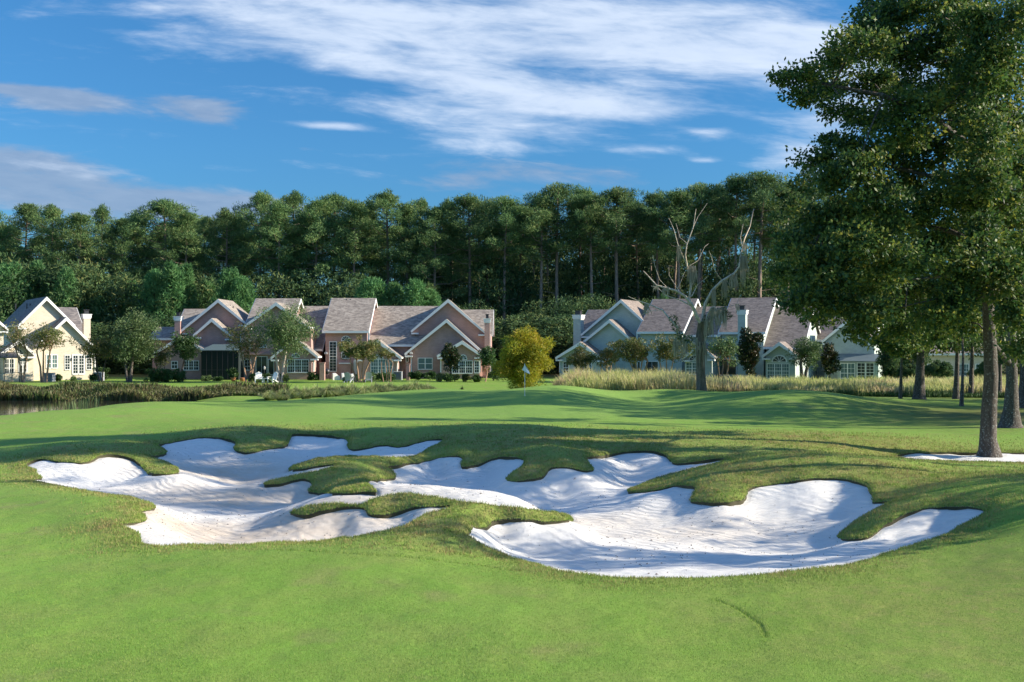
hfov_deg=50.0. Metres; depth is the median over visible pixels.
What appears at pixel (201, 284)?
understory tree
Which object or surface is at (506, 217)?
pine tree
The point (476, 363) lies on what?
window
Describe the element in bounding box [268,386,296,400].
fountain grass
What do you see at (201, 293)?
understory tree
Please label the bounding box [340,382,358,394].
fountain grass
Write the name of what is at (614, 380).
meadow grass
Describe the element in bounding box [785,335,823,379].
lawn tree
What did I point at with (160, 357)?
lawn tree
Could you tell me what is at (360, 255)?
pine tree
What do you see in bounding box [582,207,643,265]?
pine tree
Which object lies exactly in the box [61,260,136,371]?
understory tree
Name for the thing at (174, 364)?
window
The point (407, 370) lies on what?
garden pillar
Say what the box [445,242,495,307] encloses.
background tree
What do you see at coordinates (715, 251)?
pine tree
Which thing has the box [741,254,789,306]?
understory tree
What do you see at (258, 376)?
adirondack chair
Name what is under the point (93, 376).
shrub
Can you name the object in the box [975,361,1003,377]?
shrub
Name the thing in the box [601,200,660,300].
pine tree
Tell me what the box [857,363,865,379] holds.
french door
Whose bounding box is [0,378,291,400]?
pond margin plants
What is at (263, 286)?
understory tree
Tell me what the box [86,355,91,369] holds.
window
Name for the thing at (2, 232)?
pine tree
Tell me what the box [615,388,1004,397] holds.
meadow edge
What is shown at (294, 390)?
fountain grass
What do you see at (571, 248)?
pine tree
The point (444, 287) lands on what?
understory tree
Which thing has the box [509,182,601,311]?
pine tree
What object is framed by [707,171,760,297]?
pine tree
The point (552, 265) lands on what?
background tree
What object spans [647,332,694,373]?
crape myrtle
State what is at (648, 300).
understory tree
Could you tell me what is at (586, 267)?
understory tree
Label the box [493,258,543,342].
understory tree
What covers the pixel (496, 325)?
undergrowth bush
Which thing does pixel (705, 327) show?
dead tree
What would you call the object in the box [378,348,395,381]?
crape myrtle
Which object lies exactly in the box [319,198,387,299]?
pine tree
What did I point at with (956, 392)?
fairway tree
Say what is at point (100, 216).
pine tree
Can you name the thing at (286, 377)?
shrub
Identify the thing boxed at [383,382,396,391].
fountain grass
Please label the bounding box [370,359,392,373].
window
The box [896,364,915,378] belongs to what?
shrub
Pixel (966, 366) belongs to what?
window
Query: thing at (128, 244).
pine tree
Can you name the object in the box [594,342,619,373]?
crape myrtle
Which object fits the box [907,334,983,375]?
cream bungalow
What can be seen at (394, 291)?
young pine
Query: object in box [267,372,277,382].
adirondack chair
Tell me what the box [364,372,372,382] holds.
adirondack chair
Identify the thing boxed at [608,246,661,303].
understory tree
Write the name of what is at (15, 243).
pine tree
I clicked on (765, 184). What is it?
pine tree
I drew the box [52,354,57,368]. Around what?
window
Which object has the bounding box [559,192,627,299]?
pine tree
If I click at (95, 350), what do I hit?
lawn tree
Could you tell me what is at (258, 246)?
pine tree
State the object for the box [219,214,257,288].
pine tree
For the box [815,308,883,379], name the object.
pale green house
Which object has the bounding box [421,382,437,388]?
fountain grass
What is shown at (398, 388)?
fountain grass
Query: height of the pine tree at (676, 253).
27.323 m
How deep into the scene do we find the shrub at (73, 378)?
110.33 m
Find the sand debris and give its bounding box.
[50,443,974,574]
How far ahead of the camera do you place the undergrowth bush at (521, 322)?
134.78 m
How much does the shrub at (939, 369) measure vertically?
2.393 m
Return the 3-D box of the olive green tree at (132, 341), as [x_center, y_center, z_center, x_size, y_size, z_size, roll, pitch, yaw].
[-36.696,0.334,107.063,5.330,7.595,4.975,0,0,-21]
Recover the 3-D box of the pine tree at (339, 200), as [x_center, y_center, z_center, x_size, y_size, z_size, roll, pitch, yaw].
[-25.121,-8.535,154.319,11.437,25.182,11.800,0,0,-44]
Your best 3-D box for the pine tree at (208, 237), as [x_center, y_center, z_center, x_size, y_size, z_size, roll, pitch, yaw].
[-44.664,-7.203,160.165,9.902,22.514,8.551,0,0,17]
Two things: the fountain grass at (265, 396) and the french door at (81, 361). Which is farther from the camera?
the french door at (81, 361)
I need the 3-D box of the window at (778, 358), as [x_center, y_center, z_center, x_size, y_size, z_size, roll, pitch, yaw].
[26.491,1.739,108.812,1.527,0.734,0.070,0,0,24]
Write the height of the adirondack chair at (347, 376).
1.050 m
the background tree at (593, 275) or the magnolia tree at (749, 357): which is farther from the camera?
the background tree at (593, 275)
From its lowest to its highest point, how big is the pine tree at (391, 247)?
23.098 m
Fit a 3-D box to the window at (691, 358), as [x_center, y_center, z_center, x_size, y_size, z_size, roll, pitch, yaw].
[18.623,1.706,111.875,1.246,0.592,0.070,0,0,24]
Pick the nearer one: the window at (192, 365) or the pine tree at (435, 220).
the window at (192, 365)
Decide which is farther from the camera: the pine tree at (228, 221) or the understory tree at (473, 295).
the understory tree at (473, 295)
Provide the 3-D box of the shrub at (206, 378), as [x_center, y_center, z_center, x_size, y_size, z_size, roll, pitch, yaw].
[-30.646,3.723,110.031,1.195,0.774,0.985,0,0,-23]
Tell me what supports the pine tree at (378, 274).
on the grass ground at (490, 402)
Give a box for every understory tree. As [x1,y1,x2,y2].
[0,252,50,313]
[0,259,83,317]
[34,256,122,364]
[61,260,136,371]
[81,274,150,370]
[86,271,159,372]
[142,270,223,367]
[184,275,223,306]
[194,274,259,308]
[248,269,312,309]
[286,268,362,305]
[311,278,394,305]
[325,281,383,303]
[423,261,463,305]
[457,285,485,309]
[457,302,504,353]
[458,247,523,366]
[491,292,551,317]
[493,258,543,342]
[514,296,576,372]
[522,275,554,348]
[536,294,595,344]
[551,268,582,316]
[560,244,614,311]
[562,292,615,343]
[582,302,612,314]
[593,261,644,308]
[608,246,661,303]
[632,266,676,301]
[639,295,668,305]
[670,285,710,305]
[693,276,730,306]
[706,252,771,305]
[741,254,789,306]
[762,278,795,300]
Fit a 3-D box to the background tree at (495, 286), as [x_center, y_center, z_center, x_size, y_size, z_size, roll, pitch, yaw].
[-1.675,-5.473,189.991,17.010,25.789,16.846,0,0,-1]
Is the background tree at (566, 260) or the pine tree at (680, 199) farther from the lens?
the background tree at (566, 260)
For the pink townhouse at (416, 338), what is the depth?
117.20 m
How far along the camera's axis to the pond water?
79.89 m
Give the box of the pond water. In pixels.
[0,400,204,414]
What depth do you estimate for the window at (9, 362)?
108.39 m
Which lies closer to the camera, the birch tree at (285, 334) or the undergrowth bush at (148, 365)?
the birch tree at (285, 334)
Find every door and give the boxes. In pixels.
[72,354,78,374]
[78,354,84,374]
[256,356,266,374]
[268,359,273,374]
[354,360,357,375]
[623,361,640,374]
[645,361,658,373]
[719,359,736,375]
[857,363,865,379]
[866,363,873,377]
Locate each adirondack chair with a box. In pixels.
[255,372,262,382]
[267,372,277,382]
[344,372,353,382]
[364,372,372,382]
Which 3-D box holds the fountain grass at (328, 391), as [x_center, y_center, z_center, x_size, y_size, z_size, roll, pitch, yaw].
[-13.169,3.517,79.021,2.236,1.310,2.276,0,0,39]
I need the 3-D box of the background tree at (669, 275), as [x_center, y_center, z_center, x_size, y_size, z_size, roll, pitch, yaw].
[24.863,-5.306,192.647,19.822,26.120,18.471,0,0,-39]
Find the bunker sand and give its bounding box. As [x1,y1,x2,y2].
[28,436,1023,577]
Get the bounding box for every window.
[5,358,13,373]
[18,357,26,372]
[46,354,51,368]
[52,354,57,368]
[64,355,69,369]
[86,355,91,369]
[171,361,177,368]
[183,361,198,370]
[244,359,250,370]
[287,359,308,372]
[329,341,336,371]
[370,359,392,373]
[418,358,432,369]
[452,361,472,373]
[474,361,478,372]
[563,361,568,373]
[686,362,695,374]
[689,355,695,360]
[767,363,789,378]
[772,355,786,361]
[840,363,854,378]
[964,364,968,375]
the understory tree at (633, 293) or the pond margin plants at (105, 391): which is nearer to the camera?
the pond margin plants at (105, 391)
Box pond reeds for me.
[36,395,99,411]
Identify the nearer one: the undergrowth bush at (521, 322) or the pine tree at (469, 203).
the undergrowth bush at (521, 322)
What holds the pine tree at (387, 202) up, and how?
on the grass ground at (490, 402)
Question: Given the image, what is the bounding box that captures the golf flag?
[522,365,529,373]
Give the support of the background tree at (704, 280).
on the grass ground at (490, 402)
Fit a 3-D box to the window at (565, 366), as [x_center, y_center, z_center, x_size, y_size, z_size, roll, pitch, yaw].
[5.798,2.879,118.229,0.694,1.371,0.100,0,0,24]
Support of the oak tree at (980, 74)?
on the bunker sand
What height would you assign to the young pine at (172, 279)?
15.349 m
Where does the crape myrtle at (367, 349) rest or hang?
on the grass ground at (490, 402)
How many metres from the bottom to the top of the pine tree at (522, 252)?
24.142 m
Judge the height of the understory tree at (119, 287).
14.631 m
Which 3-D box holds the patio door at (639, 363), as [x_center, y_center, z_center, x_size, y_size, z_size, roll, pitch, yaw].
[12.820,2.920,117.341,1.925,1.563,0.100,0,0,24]
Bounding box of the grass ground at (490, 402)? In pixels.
[0,368,1023,681]
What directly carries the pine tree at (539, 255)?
on the grass ground at (490, 402)
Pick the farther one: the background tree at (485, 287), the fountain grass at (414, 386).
the background tree at (485, 287)
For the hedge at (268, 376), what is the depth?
107.31 m
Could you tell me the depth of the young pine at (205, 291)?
141.60 m
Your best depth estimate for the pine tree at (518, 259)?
167.76 m
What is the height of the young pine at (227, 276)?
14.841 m
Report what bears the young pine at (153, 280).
on the grass ground at (490, 402)
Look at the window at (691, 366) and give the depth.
112.02 m
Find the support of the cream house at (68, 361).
on the grass ground at (490, 402)
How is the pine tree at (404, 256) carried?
on the grass ground at (490, 402)
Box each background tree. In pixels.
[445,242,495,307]
[454,255,530,304]
[463,255,532,307]
[483,249,567,306]
[523,258,568,306]
[530,258,589,307]
[544,242,610,304]
[568,250,623,315]
[582,250,684,297]
[626,247,686,297]
[629,233,703,303]
[640,241,723,298]
[682,257,742,303]
[683,234,771,299]
[737,250,779,297]
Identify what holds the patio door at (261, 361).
in the pink townhouse at (416, 338)
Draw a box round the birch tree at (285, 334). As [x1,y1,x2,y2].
[247,300,321,382]
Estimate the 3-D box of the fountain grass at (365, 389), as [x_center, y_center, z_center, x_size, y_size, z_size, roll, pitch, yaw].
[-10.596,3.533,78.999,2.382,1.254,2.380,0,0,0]
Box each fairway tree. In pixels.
[766,168,950,399]
[857,284,925,398]
[923,245,981,398]
[924,274,981,405]
[953,303,1003,393]
[957,126,1023,427]
[981,308,1002,391]
[994,273,1023,407]
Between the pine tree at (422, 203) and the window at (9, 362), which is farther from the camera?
the pine tree at (422, 203)
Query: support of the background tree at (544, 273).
on the grass ground at (490, 402)
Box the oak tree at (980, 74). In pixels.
[762,0,1023,457]
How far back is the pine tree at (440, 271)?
171.05 m
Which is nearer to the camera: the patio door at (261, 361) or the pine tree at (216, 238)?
the patio door at (261, 361)
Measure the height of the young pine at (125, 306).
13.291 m
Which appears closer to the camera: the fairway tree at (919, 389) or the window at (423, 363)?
the fairway tree at (919, 389)
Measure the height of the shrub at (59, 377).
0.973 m
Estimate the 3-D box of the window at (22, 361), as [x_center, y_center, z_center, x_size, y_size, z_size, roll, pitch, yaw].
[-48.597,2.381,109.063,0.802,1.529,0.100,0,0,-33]
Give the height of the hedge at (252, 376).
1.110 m
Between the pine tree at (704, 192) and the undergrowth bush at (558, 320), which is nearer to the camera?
the undergrowth bush at (558, 320)
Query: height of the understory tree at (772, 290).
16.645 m
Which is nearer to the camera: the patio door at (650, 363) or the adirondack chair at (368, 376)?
the adirondack chair at (368, 376)
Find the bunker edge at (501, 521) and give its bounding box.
[26,434,1023,540]
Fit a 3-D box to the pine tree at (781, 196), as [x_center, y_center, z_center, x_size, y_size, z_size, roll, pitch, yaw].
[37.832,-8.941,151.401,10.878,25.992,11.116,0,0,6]
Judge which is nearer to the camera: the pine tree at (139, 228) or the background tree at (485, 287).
the pine tree at (139, 228)
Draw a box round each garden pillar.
[308,362,312,373]
[320,362,325,379]
[406,364,409,379]
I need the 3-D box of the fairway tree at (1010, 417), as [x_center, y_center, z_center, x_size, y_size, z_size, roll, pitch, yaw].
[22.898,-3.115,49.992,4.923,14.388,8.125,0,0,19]
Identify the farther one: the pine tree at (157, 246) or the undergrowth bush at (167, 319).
the pine tree at (157, 246)
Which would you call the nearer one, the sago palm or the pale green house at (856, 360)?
the sago palm
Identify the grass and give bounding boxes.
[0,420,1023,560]
[256,390,275,399]
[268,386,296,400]
[284,383,301,398]
[294,384,317,398]
[311,383,323,396]
[318,382,339,397]
[333,383,346,395]
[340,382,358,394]
[353,385,376,394]
[368,382,393,392]
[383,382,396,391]
[391,384,409,390]
[400,380,432,390]
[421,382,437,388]
[547,365,1018,395]
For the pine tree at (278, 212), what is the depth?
148.73 m
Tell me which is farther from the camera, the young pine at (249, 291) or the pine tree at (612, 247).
the pine tree at (612, 247)
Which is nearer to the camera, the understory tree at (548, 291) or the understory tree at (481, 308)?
the understory tree at (481, 308)
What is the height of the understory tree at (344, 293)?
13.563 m
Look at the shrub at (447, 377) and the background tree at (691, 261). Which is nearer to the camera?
the shrub at (447, 377)
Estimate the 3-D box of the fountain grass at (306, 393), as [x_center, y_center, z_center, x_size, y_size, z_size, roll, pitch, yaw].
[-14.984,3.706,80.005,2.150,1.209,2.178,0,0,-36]
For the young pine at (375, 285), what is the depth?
133.38 m
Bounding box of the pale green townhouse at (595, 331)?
[555,297,819,379]
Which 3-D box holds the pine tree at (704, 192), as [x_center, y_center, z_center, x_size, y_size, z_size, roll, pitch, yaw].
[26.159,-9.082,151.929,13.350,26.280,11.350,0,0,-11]
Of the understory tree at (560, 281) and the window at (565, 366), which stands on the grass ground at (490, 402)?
the understory tree at (560, 281)
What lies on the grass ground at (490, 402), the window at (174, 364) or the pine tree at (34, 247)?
the pine tree at (34, 247)
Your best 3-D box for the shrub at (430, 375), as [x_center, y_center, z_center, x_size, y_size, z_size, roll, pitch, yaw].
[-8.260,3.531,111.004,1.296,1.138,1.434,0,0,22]
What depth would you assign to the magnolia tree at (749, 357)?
106.44 m
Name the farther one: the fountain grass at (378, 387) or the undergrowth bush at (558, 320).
the undergrowth bush at (558, 320)
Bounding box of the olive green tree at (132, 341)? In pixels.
[108,307,161,381]
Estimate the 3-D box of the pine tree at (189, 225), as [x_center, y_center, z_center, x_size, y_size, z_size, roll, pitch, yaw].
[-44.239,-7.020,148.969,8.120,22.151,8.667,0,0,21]
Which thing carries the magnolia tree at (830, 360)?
on the grass ground at (490, 402)
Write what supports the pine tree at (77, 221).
on the grass ground at (490, 402)
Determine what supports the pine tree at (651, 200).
on the grass ground at (490, 402)
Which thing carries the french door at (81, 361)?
in the cream house at (68, 361)
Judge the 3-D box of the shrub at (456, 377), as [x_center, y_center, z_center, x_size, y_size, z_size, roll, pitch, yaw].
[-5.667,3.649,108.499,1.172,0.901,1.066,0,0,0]
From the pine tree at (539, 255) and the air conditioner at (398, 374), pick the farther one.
the pine tree at (539, 255)
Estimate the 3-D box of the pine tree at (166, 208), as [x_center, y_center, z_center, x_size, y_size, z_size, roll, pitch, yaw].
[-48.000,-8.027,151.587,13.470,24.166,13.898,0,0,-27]
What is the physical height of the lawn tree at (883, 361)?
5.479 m
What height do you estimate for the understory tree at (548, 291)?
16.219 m
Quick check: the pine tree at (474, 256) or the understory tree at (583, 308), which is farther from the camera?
the pine tree at (474, 256)
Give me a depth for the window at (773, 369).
108.84 m
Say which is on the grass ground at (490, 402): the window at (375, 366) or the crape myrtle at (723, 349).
the crape myrtle at (723, 349)
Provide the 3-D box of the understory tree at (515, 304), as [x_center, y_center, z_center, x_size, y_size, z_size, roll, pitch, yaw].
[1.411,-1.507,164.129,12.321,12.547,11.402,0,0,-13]
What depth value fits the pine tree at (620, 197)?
149.98 m
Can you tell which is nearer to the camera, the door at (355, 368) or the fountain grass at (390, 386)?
the fountain grass at (390, 386)
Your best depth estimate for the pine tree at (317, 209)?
149.93 m
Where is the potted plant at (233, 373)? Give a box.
[226,367,238,380]
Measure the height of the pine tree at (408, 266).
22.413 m
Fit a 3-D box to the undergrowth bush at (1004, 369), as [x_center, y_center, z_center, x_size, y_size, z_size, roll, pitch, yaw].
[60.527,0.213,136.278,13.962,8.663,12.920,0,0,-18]
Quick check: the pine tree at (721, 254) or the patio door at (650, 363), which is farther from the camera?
the pine tree at (721, 254)
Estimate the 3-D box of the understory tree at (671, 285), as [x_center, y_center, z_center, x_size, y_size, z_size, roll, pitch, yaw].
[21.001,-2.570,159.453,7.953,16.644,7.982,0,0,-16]
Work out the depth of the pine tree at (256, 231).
173.04 m
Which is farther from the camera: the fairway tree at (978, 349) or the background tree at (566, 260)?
the background tree at (566, 260)
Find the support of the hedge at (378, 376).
on the grass ground at (490, 402)
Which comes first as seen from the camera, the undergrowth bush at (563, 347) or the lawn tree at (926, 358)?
the lawn tree at (926, 358)
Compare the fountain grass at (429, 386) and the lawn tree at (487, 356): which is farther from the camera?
the lawn tree at (487, 356)
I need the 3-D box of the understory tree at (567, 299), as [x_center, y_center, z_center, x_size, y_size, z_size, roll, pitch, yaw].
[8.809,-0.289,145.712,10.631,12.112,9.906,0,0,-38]
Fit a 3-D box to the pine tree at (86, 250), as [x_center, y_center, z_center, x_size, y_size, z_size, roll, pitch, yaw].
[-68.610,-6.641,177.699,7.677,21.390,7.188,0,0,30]
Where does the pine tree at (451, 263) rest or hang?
on the grass ground at (490, 402)
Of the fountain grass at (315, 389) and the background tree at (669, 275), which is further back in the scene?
the background tree at (669, 275)
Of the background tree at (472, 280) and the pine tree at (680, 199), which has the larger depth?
the background tree at (472, 280)
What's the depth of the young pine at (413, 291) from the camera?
132.34 m
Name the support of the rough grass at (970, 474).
on the grass ground at (490, 402)
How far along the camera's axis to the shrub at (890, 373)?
105.58 m
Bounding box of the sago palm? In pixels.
[469,372,485,381]
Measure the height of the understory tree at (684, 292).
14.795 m
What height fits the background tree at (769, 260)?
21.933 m
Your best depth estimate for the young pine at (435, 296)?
133.51 m
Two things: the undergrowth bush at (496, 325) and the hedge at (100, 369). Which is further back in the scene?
the undergrowth bush at (496, 325)
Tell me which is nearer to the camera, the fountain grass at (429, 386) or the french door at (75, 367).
the fountain grass at (429, 386)
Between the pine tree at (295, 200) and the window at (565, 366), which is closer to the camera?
the window at (565, 366)
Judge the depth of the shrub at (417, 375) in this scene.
110.74 m
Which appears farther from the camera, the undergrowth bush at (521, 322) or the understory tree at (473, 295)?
the understory tree at (473, 295)
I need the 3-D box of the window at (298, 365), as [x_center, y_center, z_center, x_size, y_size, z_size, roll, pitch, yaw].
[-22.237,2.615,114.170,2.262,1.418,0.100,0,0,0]
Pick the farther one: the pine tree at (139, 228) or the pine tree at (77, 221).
the pine tree at (139, 228)
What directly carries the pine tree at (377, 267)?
on the grass ground at (490, 402)
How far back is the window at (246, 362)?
115.58 m
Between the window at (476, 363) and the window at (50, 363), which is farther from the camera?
the window at (476, 363)
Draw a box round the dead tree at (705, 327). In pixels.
[628,204,753,390]
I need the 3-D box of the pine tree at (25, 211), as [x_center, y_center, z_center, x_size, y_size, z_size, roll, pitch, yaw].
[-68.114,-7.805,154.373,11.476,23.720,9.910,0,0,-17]
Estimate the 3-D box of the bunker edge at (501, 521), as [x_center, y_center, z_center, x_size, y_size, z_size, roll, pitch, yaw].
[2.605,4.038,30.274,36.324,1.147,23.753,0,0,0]
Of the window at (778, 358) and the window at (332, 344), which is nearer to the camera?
the window at (778, 358)
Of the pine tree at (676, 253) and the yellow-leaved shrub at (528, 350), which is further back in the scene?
the pine tree at (676, 253)
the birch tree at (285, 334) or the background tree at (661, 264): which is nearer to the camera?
the birch tree at (285, 334)
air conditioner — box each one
[44,373,55,381]
[93,372,103,380]
[394,371,402,379]
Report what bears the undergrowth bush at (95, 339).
on the grass ground at (490, 402)
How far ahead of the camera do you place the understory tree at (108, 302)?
143.59 m
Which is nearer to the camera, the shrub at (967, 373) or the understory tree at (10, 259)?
the shrub at (967, 373)
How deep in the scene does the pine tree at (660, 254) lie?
180.11 m
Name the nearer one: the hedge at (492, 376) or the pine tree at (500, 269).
the hedge at (492, 376)
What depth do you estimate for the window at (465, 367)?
115.78 m
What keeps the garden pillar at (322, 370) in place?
on the grass ground at (490, 402)
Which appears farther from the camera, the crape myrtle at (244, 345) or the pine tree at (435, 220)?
the pine tree at (435, 220)
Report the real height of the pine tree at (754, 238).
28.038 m
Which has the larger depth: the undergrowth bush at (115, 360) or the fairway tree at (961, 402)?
the undergrowth bush at (115, 360)
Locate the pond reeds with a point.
(79, 407)
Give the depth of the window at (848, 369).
113.65 m
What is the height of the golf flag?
1.974 m
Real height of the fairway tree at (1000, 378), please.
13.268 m
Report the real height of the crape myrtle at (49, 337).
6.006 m
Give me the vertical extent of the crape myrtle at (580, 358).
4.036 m
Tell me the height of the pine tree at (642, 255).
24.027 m
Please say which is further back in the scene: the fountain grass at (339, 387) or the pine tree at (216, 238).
the pine tree at (216, 238)
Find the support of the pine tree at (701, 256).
on the grass ground at (490, 402)
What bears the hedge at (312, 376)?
on the grass ground at (490, 402)
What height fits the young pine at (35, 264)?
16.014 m
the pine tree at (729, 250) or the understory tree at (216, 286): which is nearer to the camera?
the understory tree at (216, 286)
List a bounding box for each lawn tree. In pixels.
[76,333,119,381]
[148,341,171,380]
[167,327,201,370]
[475,345,496,381]
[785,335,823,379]
[875,348,899,375]
[903,345,932,365]
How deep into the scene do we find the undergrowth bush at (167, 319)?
132.06 m
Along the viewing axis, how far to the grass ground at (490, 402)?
18.21 m
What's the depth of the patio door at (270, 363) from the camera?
115.58 m
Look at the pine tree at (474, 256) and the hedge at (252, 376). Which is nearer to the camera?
the hedge at (252, 376)
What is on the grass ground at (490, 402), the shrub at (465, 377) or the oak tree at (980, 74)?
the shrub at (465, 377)
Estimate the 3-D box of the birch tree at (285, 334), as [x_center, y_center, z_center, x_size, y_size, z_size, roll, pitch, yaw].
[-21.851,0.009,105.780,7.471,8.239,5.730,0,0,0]
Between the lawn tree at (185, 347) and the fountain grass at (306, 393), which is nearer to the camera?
the fountain grass at (306, 393)
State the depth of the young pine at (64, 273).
137.51 m
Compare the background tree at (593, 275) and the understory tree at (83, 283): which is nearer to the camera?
the understory tree at (83, 283)
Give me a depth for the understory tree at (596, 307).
140.11 m
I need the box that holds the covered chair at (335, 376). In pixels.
[332,373,340,379]
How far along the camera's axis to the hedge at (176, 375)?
106.64 m
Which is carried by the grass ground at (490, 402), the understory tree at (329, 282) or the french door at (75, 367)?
the understory tree at (329, 282)
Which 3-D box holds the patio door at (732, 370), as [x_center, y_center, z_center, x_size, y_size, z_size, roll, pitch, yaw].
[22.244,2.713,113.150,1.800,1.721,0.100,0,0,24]
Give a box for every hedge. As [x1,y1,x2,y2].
[92,367,110,379]
[143,367,169,381]
[162,368,186,381]
[248,372,267,381]
[265,373,280,381]
[306,372,319,379]
[370,372,395,380]
[487,370,500,380]
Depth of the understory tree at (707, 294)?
157.13 m
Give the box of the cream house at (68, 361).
[0,296,95,382]
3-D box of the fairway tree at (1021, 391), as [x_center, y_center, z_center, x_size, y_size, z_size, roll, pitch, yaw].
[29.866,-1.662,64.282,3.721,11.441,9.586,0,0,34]
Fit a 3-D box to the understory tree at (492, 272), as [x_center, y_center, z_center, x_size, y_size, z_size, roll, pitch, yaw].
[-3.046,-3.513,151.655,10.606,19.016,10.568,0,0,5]
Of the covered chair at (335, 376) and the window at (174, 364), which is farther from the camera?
the window at (174, 364)
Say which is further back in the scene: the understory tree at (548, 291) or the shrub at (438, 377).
the understory tree at (548, 291)
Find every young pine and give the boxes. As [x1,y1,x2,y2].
[0,261,32,320]
[20,258,52,303]
[47,266,92,321]
[89,295,122,370]
[113,280,141,370]
[127,268,170,373]
[135,260,189,371]
[166,262,202,314]
[197,280,215,308]
[208,266,245,310]
[223,275,258,313]
[354,275,397,305]
[378,281,408,305]
[400,277,433,305]
[421,288,442,305]
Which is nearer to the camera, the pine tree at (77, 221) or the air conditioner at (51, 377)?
the air conditioner at (51, 377)
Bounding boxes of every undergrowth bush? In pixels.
[91,319,152,373]
[91,321,130,372]
[108,313,181,373]
[148,315,175,358]
[492,312,572,373]
[492,318,538,369]
[520,313,572,373]
[548,325,572,372]
[981,328,1020,373]
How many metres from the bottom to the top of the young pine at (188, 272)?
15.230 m
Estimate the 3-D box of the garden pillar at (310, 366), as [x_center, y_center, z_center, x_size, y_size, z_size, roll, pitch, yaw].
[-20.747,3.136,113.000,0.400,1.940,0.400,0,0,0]
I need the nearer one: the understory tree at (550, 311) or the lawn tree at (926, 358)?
the lawn tree at (926, 358)
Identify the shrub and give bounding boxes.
[56,373,62,380]
[70,375,76,380]
[88,373,97,381]
[201,375,211,380]
[212,376,222,380]
[283,373,289,381]
[408,370,423,379]
[423,371,435,379]
[434,373,444,381]
[442,372,452,381]
[453,374,460,380]
[461,373,471,381]
[488,324,556,388]
[880,370,896,379]
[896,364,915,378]
[924,359,953,378]
[966,370,978,376]
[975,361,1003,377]
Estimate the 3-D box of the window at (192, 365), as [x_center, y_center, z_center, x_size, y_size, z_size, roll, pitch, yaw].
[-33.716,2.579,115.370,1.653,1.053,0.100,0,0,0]
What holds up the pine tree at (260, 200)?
on the grass ground at (490, 402)
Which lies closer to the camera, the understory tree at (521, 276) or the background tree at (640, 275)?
the understory tree at (521, 276)
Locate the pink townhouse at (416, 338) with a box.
[151,298,493,379]
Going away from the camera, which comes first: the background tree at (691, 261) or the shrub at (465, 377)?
the shrub at (465, 377)
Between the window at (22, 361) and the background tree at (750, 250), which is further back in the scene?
the background tree at (750, 250)
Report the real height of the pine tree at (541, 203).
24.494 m
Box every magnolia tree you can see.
[439,343,463,372]
[736,327,765,376]
[820,342,841,379]
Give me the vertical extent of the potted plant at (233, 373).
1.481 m
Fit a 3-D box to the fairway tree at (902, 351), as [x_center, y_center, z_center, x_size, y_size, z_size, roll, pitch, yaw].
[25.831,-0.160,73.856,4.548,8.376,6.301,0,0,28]
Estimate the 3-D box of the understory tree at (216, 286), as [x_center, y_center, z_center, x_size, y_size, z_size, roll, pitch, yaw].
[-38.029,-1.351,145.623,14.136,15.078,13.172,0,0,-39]
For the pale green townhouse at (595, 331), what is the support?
on the grass ground at (490, 402)
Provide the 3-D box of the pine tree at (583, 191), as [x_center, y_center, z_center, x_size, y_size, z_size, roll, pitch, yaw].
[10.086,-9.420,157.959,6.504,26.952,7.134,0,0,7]
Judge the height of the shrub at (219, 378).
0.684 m
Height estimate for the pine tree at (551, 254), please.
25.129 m
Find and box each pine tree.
[0,202,61,265]
[0,211,24,265]
[3,224,24,258]
[11,203,86,286]
[17,235,55,261]
[46,211,116,297]
[67,237,96,268]
[84,202,120,273]
[85,217,158,299]
[105,212,163,284]
[114,198,214,279]
[141,220,178,279]
[159,209,219,286]
[175,216,229,280]
[192,207,259,291]
[198,218,252,276]
[215,230,258,280]
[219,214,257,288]
[228,189,288,297]
[239,199,307,296]
[245,224,285,282]
[250,219,290,293]
[261,189,324,296]
[272,198,351,305]
[292,191,373,277]
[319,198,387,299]
[339,220,389,276]
[342,200,390,288]
[356,188,424,288]
[357,225,395,282]
[375,225,408,287]
[381,203,436,298]
[391,234,449,289]
[392,205,474,302]
[397,196,436,278]
[410,234,460,300]
[421,192,506,308]
[425,198,474,299]
[456,216,495,306]
[465,195,537,334]
[465,198,511,303]
[479,234,514,314]
[495,234,533,272]
[496,205,544,312]
[507,193,581,318]
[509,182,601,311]
[517,225,552,282]
[534,214,575,300]
[559,185,673,303]
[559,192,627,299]
[563,183,597,306]
[564,215,589,298]
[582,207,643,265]
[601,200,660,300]
[618,226,660,294]
[630,187,674,297]
[638,187,716,298]
[638,212,674,285]
[652,181,745,303]
[665,210,688,293]
[690,206,712,298]
[696,183,750,281]
[701,169,810,297]
[703,210,733,301]
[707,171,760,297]
[716,196,742,290]
[743,196,767,273]
[750,187,815,300]
[755,215,794,262]
[805,185,831,211]
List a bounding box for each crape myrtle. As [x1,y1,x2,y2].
[0,318,39,382]
[28,322,77,382]
[221,320,269,381]
[337,335,390,381]
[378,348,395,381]
[565,342,597,372]
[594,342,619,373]
[606,336,650,372]
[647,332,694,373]
[707,335,742,378]
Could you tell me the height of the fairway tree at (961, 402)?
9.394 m
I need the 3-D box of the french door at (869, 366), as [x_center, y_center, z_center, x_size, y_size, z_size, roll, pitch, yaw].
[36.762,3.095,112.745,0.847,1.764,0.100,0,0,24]
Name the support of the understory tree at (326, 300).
on the grass ground at (490, 402)
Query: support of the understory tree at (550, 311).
on the grass ground at (490, 402)

